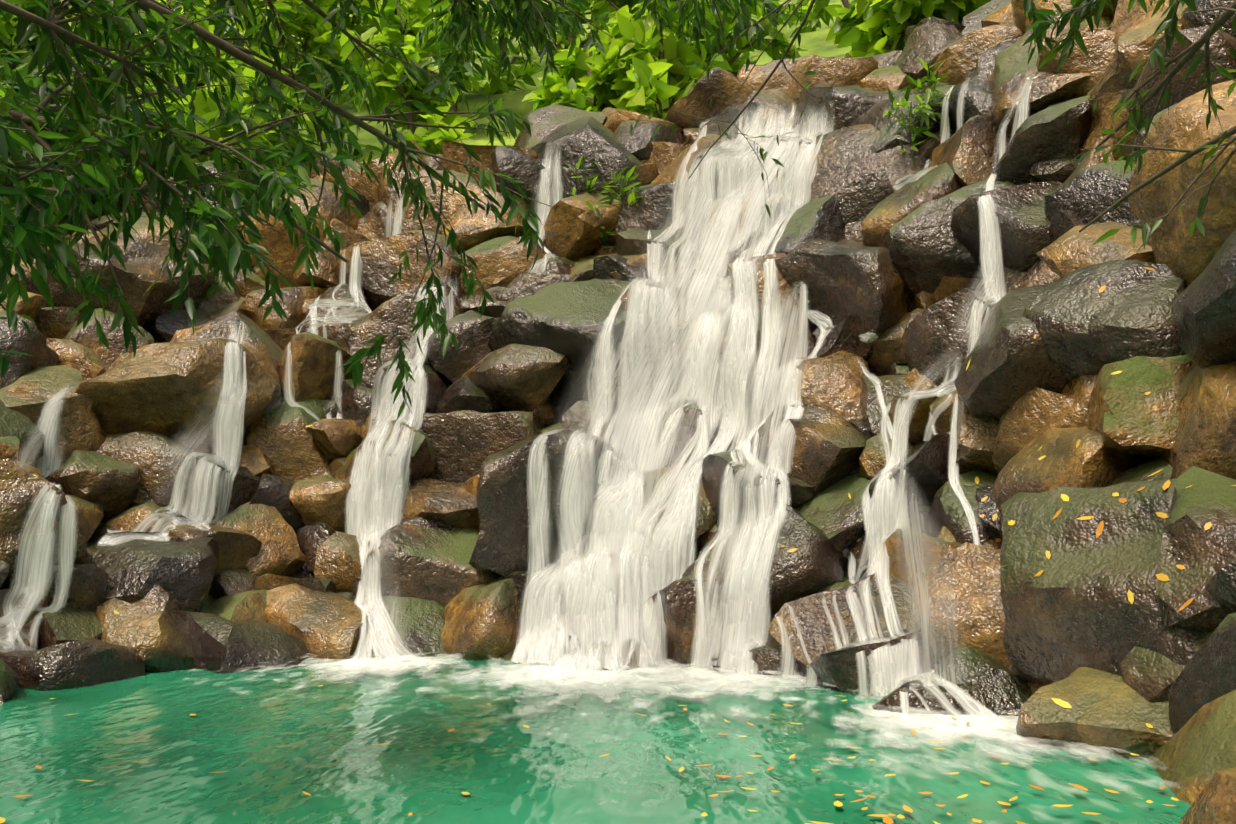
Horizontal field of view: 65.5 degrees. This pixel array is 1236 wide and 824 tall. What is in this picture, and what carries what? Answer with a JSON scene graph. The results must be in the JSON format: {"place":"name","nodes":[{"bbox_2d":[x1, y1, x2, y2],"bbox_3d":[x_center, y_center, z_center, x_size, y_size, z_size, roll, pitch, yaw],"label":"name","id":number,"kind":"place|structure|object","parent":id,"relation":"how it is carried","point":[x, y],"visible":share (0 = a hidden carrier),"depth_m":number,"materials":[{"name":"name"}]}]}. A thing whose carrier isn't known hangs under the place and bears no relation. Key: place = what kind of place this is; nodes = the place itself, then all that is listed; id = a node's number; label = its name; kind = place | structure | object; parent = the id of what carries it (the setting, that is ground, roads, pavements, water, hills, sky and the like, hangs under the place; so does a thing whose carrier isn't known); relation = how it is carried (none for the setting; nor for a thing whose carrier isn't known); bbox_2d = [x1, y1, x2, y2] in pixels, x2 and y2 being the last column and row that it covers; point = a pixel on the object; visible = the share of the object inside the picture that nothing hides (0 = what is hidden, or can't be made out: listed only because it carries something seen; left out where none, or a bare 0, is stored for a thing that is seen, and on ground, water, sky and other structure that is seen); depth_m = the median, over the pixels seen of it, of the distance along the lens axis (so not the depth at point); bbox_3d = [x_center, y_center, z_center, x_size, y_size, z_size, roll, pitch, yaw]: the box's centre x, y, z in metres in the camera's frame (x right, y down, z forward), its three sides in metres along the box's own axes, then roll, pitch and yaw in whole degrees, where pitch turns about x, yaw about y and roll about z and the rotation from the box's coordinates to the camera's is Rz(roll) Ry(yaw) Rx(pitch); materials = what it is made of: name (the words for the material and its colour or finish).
{"place":"outdoors","nodes":[
{"label":"outdoors","id":0,"kind":"place"},
{"bbox_2d":[0,657,1191,823],"bbox_3d":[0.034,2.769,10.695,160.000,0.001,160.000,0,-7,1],"label":"pool water","id":1,"kind":"structure","parent":0,"point":[147,748],"depth_m":6.05,"materials":[{"name":"teal liquid"}]},
{"bbox_2d":[0,69,1034,716],"bbox_3d":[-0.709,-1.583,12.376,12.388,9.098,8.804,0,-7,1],"label":"waterfall streams","id":2,"kind":"object","parent":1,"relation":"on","point":[666,359],"visible":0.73,"depth_m":11.65,"materials":[{"name":"liquid"}]},
{"bbox_2d":[184,652,1178,823],"bbox_3d":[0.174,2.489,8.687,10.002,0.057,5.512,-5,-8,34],"label":"water foam","id":3,"kind":"object","parent":1,"relation":"on","point":[947,729],"depth_m":8.74,"materials":[{"name":"white liquid"}]},
{"bbox_2d":[68,0,1156,597],"bbox_3d":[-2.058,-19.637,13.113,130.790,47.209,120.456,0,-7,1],"label":"ground","id":4,"kind":"structure","parent":0,"point":[816,44],"depth_m":27.69,"materials":[{"name":"green plant"}]},
{"bbox_2d":[0,0,1235,823],"bbox_3d":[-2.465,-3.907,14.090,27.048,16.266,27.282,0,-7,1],"label":"rocks","id":5,"kind":"object","parent":4,"relation":"on","point":[861,246],"visible":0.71,"depth_m":11.35,"materials":[{"name":"brown stone"}]},
{"bbox_2d":[0,210,1235,823],"bbox_3d":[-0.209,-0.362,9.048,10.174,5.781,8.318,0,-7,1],"label":"fallen leaves","id":6,"kind":"object","parent":5,"relation":"on","point":[1130,598],"visible":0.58,"depth_m":6.11,"materials":[{"name":"yellow plant"}]},
{"bbox_2d":[0,0,1235,418],"bbox_3d":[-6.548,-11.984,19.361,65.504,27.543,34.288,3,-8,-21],"label":"tree","id":7,"kind":"object","parent":4,"relation":"on","point":[610,84],"depth_m":6.34,"materials":[{"name":"green plant"}]}
]}

